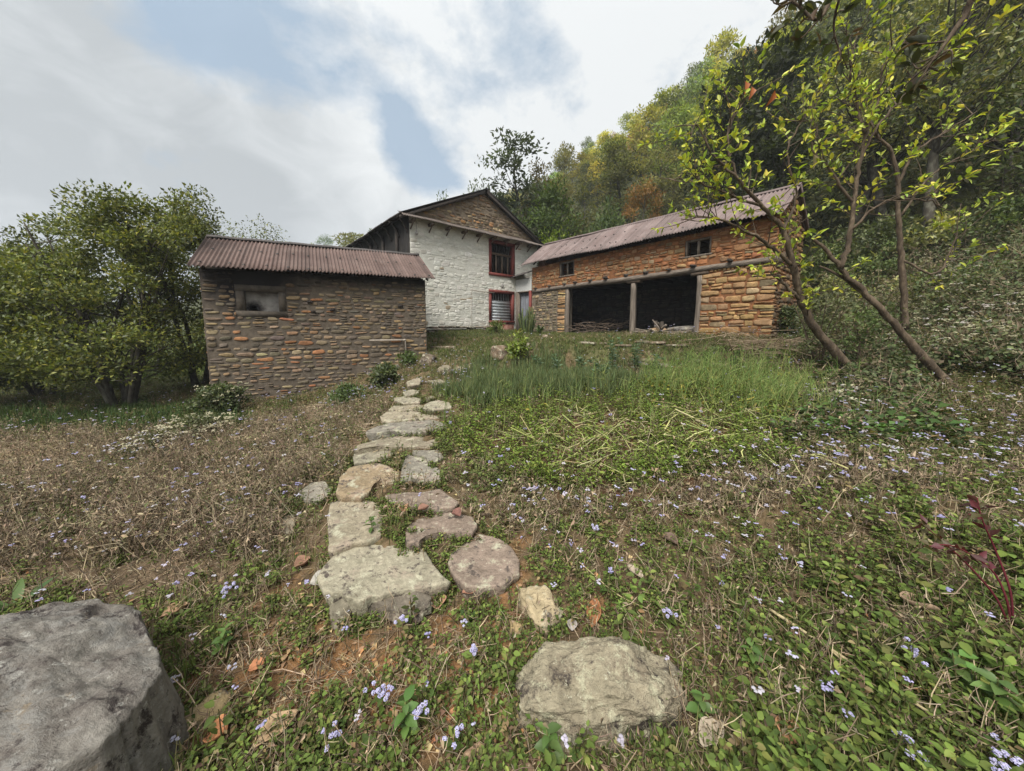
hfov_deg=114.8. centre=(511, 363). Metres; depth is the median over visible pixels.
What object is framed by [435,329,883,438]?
mustard crop
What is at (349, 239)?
broadleaf tree
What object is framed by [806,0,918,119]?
evergreen tree
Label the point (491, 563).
stepping stone
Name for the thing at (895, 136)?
broadleaf tree
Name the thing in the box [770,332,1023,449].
green weeds
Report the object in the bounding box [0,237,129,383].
orchard tree
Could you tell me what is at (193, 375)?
orchard tree
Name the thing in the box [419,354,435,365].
rock
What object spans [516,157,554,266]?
slender tree
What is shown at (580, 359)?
bean plant
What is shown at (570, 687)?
boulder
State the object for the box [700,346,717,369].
bean plant
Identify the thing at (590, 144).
broadleaf tree
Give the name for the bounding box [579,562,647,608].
dry stalk
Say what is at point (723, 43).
broadleaf tree
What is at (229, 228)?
orchard tree
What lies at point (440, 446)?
rim weeds
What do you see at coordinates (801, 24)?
evergreen tree
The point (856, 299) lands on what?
slope shrub
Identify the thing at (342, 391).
shrub
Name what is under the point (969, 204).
slope shrub
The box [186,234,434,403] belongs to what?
stone shed
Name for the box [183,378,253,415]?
shrub
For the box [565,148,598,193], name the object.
broadleaf tree
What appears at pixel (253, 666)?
fallen leaf
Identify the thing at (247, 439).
straw
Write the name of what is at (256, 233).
orchard tree
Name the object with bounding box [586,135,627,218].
broadleaf tree
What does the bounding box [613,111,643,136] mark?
broadleaf tree
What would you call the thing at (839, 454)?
lavender flowers
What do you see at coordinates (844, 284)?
slope shrub
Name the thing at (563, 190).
broadleaf tree
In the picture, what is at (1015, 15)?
hillside tree
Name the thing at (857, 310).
slope shrub
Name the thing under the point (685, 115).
broadleaf tree
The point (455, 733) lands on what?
flower
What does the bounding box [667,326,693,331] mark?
stone slab
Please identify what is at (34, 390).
orchard tree
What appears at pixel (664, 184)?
broadleaf tree
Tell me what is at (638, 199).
broadleaf tree
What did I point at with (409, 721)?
herb
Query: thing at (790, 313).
shrub
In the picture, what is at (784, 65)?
evergreen tree
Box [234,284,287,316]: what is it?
window
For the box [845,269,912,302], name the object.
slope shrub
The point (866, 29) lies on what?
evergreen tree
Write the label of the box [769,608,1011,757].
dry stalk
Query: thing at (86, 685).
boulder
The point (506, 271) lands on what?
window
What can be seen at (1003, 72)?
hillside tree
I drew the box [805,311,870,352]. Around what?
slope shrub
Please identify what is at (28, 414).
grass
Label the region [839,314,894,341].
shrub
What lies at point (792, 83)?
evergreen tree
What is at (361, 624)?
rim weeds
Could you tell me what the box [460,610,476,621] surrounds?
broad leaf plant
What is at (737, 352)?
bean plant
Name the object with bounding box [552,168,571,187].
broadleaf tree
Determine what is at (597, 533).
flower
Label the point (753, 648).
herb
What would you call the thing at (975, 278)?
bush
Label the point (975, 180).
undergrowth
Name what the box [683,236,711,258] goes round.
window
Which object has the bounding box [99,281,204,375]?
orchard tree
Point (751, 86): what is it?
evergreen tree
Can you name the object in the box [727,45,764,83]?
evergreen tree
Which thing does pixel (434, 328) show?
stone plinth
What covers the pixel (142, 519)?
dry weeds
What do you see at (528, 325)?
spiky plant
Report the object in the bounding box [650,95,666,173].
slender tree
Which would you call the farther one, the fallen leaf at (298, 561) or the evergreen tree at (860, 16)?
the evergreen tree at (860, 16)
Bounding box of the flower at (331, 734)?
[321,720,342,759]
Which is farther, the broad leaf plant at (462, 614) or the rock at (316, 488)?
the rock at (316, 488)
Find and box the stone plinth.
[426,326,494,331]
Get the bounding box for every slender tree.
[474,125,554,238]
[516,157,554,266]
[571,161,598,219]
[643,102,657,158]
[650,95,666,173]
[879,0,958,72]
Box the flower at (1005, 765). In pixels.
[988,732,1023,770]
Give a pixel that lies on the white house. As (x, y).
(475, 250)
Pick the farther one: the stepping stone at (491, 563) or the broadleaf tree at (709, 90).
the broadleaf tree at (709, 90)
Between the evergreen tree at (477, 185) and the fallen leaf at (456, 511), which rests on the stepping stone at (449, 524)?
the fallen leaf at (456, 511)
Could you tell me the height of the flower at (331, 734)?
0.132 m
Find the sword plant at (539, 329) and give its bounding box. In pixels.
[534,325,545,332]
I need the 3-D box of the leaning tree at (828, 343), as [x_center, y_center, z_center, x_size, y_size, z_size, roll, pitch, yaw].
[3.880,-2.034,5.009,3.875,5.101,1.420,-2,6,-18]
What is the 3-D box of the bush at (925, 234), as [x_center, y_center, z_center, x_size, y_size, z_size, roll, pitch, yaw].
[12.000,-3.562,9.441,2.248,1.564,2.331,0,6,0]
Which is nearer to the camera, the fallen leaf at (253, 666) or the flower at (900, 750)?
the flower at (900, 750)
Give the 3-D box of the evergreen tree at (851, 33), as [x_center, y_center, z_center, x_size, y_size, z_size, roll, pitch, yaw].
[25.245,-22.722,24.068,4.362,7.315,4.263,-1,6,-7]
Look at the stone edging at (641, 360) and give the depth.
6.84 m
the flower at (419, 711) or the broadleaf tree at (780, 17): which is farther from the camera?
the broadleaf tree at (780, 17)
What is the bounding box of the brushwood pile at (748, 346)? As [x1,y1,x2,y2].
[664,325,832,369]
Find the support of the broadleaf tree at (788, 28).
on the ground at (524, 571)
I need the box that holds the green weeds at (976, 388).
[0,190,1023,534]
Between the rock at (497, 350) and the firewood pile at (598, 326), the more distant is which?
the firewood pile at (598, 326)
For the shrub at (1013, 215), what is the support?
on the ground at (524, 571)
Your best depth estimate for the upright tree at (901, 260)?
5.49 m
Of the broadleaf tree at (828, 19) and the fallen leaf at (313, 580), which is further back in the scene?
the broadleaf tree at (828, 19)
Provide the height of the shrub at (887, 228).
2.232 m
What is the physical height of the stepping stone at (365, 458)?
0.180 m
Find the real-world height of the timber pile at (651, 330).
0.942 m
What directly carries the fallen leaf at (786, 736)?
on the ground at (524, 571)
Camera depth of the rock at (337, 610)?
1.76 m
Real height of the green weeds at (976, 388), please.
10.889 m
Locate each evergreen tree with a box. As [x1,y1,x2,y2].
[315,234,333,245]
[436,189,447,200]
[463,174,493,194]
[515,174,587,263]
[531,199,570,242]
[545,156,565,175]
[566,164,581,185]
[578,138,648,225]
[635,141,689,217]
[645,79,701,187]
[676,60,702,104]
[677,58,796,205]
[681,17,859,206]
[686,62,718,104]
[723,112,852,245]
[727,12,844,184]
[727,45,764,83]
[741,65,767,120]
[768,4,824,94]
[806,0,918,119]
[810,0,840,65]
[821,1,893,88]
[830,0,901,87]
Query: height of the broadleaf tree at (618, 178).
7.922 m
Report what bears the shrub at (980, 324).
on the ground at (524, 571)
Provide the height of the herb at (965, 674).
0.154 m
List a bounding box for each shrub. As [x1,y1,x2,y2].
[103,426,187,461]
[150,411,236,450]
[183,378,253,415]
[323,382,371,406]
[365,361,405,390]
[395,350,417,366]
[487,319,504,333]
[775,303,808,336]
[790,298,835,329]
[792,286,863,366]
[798,311,860,348]
[801,271,846,307]
[801,291,836,318]
[801,305,858,340]
[803,290,909,351]
[804,273,852,322]
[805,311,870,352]
[809,329,874,359]
[826,300,913,365]
[838,280,910,329]
[839,289,897,317]
[844,235,929,301]
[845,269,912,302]
[859,288,899,330]
[870,255,919,299]
[897,228,978,267]
[897,287,1014,327]
[909,240,958,263]
[911,255,960,306]
[939,222,1019,265]
[947,189,1018,225]
[976,176,1023,228]
[978,230,1019,256]
[993,234,1023,266]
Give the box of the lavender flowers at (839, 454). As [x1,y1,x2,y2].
[0,324,1023,564]
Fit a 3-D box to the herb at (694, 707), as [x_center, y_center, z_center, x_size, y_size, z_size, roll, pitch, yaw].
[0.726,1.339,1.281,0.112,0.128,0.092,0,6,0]
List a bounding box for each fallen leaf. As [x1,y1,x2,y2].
[159,601,188,617]
[203,714,227,742]
[248,656,264,670]
[294,555,310,567]
[295,593,303,601]
[309,570,320,585]
[418,503,428,509]
[431,595,445,608]
[451,507,460,516]
[567,619,576,630]
[586,598,600,626]
[627,564,642,577]
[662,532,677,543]
[775,715,800,743]
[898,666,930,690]
[899,591,941,612]
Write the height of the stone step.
0.105 m
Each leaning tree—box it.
[637,36,853,369]
[799,0,1023,432]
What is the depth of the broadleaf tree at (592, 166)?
38.08 m
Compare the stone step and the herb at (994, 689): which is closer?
the herb at (994, 689)
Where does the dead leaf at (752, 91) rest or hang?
hanging from the leaning tree at (828, 343)
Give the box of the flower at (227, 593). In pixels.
[220,581,238,604]
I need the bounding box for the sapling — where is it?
[504,330,532,364]
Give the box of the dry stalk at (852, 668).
[817,638,902,700]
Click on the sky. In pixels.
(315, 118)
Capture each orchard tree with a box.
[0,178,213,408]
[0,212,155,396]
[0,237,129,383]
[0,268,100,392]
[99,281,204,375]
[102,182,227,385]
[180,215,256,344]
[241,213,290,241]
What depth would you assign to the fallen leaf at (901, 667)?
1.27 m
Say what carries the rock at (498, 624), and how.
on the ground at (524, 571)
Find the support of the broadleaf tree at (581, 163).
on the ground at (524, 571)
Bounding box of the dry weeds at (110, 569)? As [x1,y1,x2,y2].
[0,421,1023,770]
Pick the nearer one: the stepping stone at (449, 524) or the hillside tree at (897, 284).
the stepping stone at (449, 524)
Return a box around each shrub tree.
[538,224,575,243]
[582,194,624,233]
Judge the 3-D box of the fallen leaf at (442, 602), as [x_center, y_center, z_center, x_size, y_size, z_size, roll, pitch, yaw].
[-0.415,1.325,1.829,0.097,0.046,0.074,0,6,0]
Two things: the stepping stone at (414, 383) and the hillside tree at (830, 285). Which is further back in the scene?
the hillside tree at (830, 285)
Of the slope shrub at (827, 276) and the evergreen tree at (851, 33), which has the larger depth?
the evergreen tree at (851, 33)
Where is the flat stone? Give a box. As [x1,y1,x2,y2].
[458,742,533,770]
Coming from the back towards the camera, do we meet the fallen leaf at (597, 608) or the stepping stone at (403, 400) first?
the stepping stone at (403, 400)
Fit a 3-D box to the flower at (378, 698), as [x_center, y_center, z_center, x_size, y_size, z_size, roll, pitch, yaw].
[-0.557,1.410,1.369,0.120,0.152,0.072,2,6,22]
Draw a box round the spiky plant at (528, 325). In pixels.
[517,307,535,332]
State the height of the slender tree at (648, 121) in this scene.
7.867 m
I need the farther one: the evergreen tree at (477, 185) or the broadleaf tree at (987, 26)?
the evergreen tree at (477, 185)
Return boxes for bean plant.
[530,355,543,366]
[550,353,562,371]
[575,355,585,368]
[588,357,609,376]
[607,333,622,368]
[630,340,643,367]
[651,352,664,372]
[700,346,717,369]
[725,344,745,367]
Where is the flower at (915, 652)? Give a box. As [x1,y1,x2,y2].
[900,636,928,670]
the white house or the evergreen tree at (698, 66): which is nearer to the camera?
the white house
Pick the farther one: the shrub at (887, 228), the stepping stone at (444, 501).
the shrub at (887, 228)
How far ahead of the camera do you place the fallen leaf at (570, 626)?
1.64 m
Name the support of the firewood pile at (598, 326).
on the ground at (524, 571)
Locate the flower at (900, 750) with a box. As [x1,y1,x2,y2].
[888,729,929,760]
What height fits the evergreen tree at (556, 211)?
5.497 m
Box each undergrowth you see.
[524,14,1023,297]
[778,171,1023,450]
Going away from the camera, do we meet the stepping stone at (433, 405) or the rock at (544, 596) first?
the rock at (544, 596)
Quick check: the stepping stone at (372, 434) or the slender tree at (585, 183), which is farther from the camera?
the slender tree at (585, 183)
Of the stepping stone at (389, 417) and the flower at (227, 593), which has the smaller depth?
the flower at (227, 593)
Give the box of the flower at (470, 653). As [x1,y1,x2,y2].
[461,643,479,670]
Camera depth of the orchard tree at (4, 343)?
7.16 m
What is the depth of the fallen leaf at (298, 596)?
1.96 m
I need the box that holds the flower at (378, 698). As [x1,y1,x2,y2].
[363,680,393,715]
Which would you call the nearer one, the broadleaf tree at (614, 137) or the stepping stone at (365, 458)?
the stepping stone at (365, 458)
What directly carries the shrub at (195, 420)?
on the ground at (524, 571)
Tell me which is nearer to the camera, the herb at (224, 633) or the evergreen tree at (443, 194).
the herb at (224, 633)
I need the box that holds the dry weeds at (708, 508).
[0,264,1023,555]
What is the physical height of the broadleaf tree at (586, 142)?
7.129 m
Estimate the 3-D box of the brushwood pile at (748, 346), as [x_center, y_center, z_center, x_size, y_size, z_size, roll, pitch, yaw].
[4.959,-0.228,6.519,3.659,1.120,2.426,2,6,20]
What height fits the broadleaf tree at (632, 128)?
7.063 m
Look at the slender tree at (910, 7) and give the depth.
15.23 m
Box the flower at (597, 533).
[590,524,602,543]
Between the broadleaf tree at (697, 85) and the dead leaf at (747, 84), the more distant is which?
the broadleaf tree at (697, 85)
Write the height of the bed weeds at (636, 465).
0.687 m
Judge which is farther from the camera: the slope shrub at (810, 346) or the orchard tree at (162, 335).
the orchard tree at (162, 335)
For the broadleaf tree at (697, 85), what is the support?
on the ground at (524, 571)
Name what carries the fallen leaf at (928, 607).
on the ground at (524, 571)
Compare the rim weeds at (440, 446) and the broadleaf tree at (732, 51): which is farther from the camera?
the broadleaf tree at (732, 51)
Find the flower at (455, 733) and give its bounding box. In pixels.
[440,721,463,756]
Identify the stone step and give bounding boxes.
[431,346,453,348]
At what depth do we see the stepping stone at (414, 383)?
6.19 m
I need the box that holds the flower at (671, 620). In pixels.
[662,607,677,630]
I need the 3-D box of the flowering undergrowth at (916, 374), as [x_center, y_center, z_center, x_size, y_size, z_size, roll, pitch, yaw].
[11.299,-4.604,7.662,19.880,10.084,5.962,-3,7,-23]
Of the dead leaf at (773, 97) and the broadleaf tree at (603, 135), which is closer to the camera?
the dead leaf at (773, 97)
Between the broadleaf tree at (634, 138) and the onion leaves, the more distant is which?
the broadleaf tree at (634, 138)
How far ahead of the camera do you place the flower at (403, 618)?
1.65 m
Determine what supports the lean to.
on the ground at (524, 571)
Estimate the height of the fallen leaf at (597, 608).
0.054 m
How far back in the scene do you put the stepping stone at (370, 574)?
1.90 m
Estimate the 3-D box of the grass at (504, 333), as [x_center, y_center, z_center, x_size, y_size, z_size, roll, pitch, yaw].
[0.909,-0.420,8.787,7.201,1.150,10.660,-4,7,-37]
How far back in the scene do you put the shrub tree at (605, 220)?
16.26 m
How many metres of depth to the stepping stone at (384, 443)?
3.61 m
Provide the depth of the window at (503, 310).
14.48 m
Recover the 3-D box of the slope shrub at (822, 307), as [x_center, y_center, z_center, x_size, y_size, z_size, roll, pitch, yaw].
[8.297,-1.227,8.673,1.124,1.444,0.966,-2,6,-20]
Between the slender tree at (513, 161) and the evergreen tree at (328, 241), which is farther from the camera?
the evergreen tree at (328, 241)
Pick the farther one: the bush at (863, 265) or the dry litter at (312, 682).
the bush at (863, 265)
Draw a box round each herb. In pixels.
[211,621,234,657]
[363,516,376,532]
[391,685,419,739]
[534,721,567,770]
[685,689,716,722]
[740,637,764,671]
[939,649,977,693]
[970,667,1023,726]
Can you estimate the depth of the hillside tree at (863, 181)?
11.52 m
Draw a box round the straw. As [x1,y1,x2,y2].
[0,396,409,542]
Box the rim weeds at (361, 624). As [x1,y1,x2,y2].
[276,454,521,639]
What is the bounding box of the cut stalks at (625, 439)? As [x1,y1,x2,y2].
[481,392,848,487]
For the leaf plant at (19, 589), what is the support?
on the ground at (524, 571)
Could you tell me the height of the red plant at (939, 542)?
0.601 m
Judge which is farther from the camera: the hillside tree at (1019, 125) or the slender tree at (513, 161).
the slender tree at (513, 161)
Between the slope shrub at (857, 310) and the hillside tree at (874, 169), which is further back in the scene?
the hillside tree at (874, 169)
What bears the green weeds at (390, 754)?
on the ground at (524, 571)
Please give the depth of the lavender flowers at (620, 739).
1.89 m
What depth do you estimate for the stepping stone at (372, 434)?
3.99 m
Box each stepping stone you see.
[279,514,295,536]
[317,545,449,619]
[327,500,383,558]
[336,463,399,501]
[353,436,438,453]
[353,451,395,465]
[366,420,447,441]
[380,411,449,423]
[385,489,458,513]
[389,405,422,411]
[394,396,420,404]
[400,455,440,485]
[403,389,418,397]
[405,512,476,549]
[406,378,422,389]
[412,450,442,465]
[423,400,451,413]
[427,379,444,386]
[448,534,519,600]
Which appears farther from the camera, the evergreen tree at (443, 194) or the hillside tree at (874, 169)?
the evergreen tree at (443, 194)
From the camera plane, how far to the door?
14.67 m
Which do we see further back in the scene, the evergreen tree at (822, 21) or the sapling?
the evergreen tree at (822, 21)
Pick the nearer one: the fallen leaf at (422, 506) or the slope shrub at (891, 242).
the fallen leaf at (422, 506)
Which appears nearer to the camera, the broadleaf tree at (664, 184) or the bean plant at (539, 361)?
the bean plant at (539, 361)
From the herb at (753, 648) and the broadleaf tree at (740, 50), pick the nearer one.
the herb at (753, 648)
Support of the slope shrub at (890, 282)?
on the ground at (524, 571)
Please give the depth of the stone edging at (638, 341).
7.39 m
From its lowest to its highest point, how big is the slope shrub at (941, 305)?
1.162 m
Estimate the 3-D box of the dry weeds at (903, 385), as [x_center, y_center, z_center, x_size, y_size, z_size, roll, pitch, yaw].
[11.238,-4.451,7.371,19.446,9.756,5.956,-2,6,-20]
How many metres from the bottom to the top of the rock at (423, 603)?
0.139 m
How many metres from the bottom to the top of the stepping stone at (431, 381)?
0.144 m
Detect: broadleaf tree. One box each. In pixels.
[331,232,363,247]
[546,141,575,236]
[548,175,575,210]
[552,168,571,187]
[560,184,602,236]
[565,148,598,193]
[577,159,596,205]
[579,136,591,154]
[582,141,597,162]
[584,147,600,160]
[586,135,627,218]
[587,157,606,202]
[588,130,612,163]
[606,134,627,160]
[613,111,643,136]
[616,103,667,185]
[621,175,665,222]
[623,116,645,156]
[626,125,647,158]
[644,95,700,204]
[646,84,698,152]
[667,84,684,109]
[673,106,703,152]
[680,58,781,193]
[681,54,716,157]
[701,25,742,100]
[722,46,740,71]
[728,43,753,62]
[752,17,835,122]
[755,0,816,84]
[797,2,864,130]
[832,27,977,186]
[942,0,1015,77]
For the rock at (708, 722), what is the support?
on the ground at (524, 571)
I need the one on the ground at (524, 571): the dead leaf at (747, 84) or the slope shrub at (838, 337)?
the slope shrub at (838, 337)
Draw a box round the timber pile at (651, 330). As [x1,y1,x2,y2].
[632,319,691,334]
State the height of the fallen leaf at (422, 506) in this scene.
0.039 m
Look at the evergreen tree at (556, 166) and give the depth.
69.21 m
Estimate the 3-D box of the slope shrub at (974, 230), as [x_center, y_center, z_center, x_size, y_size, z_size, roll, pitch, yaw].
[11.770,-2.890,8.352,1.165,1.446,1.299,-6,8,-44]
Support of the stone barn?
on the ground at (524, 571)
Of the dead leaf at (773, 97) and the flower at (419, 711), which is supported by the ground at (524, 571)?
the flower at (419, 711)
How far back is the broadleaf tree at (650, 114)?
30.73 m
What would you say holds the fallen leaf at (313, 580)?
on the ground at (524, 571)
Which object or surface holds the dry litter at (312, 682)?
on the ground at (524, 571)
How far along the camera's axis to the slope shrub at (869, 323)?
5.30 m
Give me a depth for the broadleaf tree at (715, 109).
15.62 m
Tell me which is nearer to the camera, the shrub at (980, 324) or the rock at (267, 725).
the rock at (267, 725)
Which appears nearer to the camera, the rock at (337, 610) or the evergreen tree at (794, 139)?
the rock at (337, 610)
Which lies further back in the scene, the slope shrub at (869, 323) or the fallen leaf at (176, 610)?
the slope shrub at (869, 323)
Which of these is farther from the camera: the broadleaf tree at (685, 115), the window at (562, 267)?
the broadleaf tree at (685, 115)
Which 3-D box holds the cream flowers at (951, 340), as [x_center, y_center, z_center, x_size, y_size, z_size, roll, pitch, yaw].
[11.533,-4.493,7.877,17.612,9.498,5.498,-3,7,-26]
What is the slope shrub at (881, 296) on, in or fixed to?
on the ground at (524, 571)
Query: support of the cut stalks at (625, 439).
on the ground at (524, 571)
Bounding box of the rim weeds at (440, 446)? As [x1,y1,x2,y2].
[348,377,454,465]
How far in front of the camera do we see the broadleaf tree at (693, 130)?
30.82 m
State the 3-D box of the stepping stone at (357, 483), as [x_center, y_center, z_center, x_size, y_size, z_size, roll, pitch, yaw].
[-1.279,1.135,2.959,0.513,0.246,0.682,-2,6,-22]
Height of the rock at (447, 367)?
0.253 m
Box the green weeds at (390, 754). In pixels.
[0,418,1023,770]
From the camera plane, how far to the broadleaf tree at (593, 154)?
56.81 m
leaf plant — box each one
[0,574,59,610]
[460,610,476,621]
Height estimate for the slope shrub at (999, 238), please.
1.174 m
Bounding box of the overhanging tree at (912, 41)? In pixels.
[764,0,974,104]
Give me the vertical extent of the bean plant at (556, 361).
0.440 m
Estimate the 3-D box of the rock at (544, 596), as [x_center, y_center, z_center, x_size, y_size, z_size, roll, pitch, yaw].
[0.149,1.306,1.766,0.186,0.135,0.293,-3,7,-24]
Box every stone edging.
[579,340,688,346]
[627,358,747,367]
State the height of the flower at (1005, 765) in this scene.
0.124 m
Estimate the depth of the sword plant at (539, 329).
11.82 m
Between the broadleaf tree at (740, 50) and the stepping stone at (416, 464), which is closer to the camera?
the stepping stone at (416, 464)
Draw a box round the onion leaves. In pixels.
[430,335,677,410]
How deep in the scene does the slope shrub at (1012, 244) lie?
7.18 m
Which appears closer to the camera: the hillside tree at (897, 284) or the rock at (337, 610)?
the rock at (337, 610)
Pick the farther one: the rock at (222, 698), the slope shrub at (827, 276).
the slope shrub at (827, 276)
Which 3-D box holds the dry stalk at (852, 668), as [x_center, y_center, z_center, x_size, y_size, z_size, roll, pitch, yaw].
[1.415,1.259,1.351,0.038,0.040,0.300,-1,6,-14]
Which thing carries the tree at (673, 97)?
on the ground at (524, 571)
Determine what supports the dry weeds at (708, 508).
on the ground at (524, 571)
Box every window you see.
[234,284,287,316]
[489,238,514,277]
[489,289,514,323]
[558,260,574,277]
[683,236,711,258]
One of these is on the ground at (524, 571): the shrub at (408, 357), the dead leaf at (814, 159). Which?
the shrub at (408, 357)
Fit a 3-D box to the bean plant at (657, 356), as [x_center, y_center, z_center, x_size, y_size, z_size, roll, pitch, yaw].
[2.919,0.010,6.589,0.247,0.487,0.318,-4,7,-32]
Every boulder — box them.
[0,598,189,770]
[513,636,687,754]
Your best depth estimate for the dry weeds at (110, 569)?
1.63 m
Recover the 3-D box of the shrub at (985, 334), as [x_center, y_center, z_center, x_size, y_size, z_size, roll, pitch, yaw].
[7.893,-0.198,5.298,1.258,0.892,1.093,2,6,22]
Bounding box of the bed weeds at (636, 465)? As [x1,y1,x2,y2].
[425,372,873,491]
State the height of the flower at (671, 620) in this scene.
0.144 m
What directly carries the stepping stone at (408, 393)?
on the ground at (524, 571)
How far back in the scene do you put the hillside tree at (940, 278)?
7.03 m
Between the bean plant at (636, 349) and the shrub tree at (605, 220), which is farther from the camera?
the shrub tree at (605, 220)
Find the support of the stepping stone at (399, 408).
on the ground at (524, 571)
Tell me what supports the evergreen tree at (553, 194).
on the ground at (524, 571)
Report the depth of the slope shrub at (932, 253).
9.02 m
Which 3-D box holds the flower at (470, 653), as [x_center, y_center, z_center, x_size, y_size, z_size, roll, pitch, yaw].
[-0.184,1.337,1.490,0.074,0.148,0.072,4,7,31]
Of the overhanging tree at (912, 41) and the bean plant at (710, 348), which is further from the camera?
the bean plant at (710, 348)
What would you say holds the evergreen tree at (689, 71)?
on the ground at (524, 571)
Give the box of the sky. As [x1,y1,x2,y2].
[0,0,823,313]
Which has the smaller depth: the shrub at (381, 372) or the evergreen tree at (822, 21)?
the shrub at (381, 372)
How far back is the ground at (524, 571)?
2.18 m
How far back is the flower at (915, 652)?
1.31 m
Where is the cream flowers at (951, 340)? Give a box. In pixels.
[795,179,1023,406]
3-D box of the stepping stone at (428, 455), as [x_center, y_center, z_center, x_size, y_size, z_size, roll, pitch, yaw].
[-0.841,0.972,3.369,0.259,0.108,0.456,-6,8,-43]
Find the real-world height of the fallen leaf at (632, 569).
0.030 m
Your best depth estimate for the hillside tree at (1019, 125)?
8.58 m
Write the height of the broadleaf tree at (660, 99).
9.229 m
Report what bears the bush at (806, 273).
on the ground at (524, 571)
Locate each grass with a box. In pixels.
[0,392,299,432]
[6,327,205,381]
[403,329,811,377]
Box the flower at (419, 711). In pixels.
[412,700,428,726]
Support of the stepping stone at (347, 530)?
on the ground at (524, 571)
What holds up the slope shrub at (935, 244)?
on the ground at (524, 571)
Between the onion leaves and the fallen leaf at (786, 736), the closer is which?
the fallen leaf at (786, 736)
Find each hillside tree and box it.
[791,25,945,246]
[797,273,870,322]
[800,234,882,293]
[815,0,1023,246]
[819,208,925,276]
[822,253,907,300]
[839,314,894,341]
[865,270,937,316]
[867,0,1023,266]
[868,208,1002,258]
[877,262,998,313]
[892,0,1023,192]
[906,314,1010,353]
[919,271,1022,311]
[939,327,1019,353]
[940,49,1023,199]
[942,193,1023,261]
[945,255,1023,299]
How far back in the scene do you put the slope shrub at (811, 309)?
8.11 m
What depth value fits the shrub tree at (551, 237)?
16.64 m
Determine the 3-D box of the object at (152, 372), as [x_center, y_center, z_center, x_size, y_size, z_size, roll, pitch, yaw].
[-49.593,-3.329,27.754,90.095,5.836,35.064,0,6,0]
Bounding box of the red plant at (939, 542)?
[911,495,1013,629]
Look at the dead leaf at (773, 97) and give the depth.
4.65 m
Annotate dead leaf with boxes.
[744,81,749,94]
[748,87,756,100]
[766,91,776,106]
[813,154,819,168]
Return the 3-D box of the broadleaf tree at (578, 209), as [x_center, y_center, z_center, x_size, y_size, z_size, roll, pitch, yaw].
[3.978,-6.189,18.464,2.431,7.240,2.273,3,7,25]
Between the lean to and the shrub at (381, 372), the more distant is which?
the lean to
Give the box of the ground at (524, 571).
[0,11,1023,770]
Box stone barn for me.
[521,182,809,338]
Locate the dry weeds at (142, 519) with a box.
[0,387,401,576]
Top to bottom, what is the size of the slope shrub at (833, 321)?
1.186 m
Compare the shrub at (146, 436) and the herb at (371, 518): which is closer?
the herb at (371, 518)
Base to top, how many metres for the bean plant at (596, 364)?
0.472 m
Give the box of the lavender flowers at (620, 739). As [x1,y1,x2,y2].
[8,435,1023,770]
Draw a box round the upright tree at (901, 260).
[831,85,1023,329]
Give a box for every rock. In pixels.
[184,689,231,732]
[253,709,297,747]
[298,481,330,504]
[329,598,352,630]
[368,591,432,624]
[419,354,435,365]
[437,365,451,374]
[490,345,507,360]
[495,615,502,626]
[504,620,524,635]
[518,584,563,636]
[699,716,723,747]
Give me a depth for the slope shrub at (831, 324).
6.75 m
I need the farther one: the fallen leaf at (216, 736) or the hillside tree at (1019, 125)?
the hillside tree at (1019, 125)
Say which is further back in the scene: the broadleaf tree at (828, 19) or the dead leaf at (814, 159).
the broadleaf tree at (828, 19)
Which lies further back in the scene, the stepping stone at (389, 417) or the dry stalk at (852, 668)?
the stepping stone at (389, 417)
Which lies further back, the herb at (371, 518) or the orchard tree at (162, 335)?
the orchard tree at (162, 335)
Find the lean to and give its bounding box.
[511,271,531,329]
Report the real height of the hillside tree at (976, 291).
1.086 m
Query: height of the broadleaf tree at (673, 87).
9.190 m
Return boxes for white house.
[345,188,543,329]
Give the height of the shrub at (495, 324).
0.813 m
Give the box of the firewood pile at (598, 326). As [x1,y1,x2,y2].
[556,318,628,332]
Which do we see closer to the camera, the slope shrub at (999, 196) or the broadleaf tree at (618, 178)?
the slope shrub at (999, 196)
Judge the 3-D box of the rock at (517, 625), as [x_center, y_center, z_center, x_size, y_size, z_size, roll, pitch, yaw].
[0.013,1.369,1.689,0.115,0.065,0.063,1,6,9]
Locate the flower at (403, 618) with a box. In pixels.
[394,614,409,636]
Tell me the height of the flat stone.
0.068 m
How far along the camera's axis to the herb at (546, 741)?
1.18 m
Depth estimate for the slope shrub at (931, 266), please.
7.44 m
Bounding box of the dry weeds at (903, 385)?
[778,167,1023,442]
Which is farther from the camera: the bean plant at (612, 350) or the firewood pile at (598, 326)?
the firewood pile at (598, 326)
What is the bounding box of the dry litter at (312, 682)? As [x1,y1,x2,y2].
[0,364,1023,770]
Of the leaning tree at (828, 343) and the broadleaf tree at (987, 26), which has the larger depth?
the broadleaf tree at (987, 26)
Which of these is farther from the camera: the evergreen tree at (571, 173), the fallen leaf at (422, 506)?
the evergreen tree at (571, 173)
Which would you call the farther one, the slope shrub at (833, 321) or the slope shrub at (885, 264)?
the slope shrub at (885, 264)
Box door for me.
[521,292,528,321]

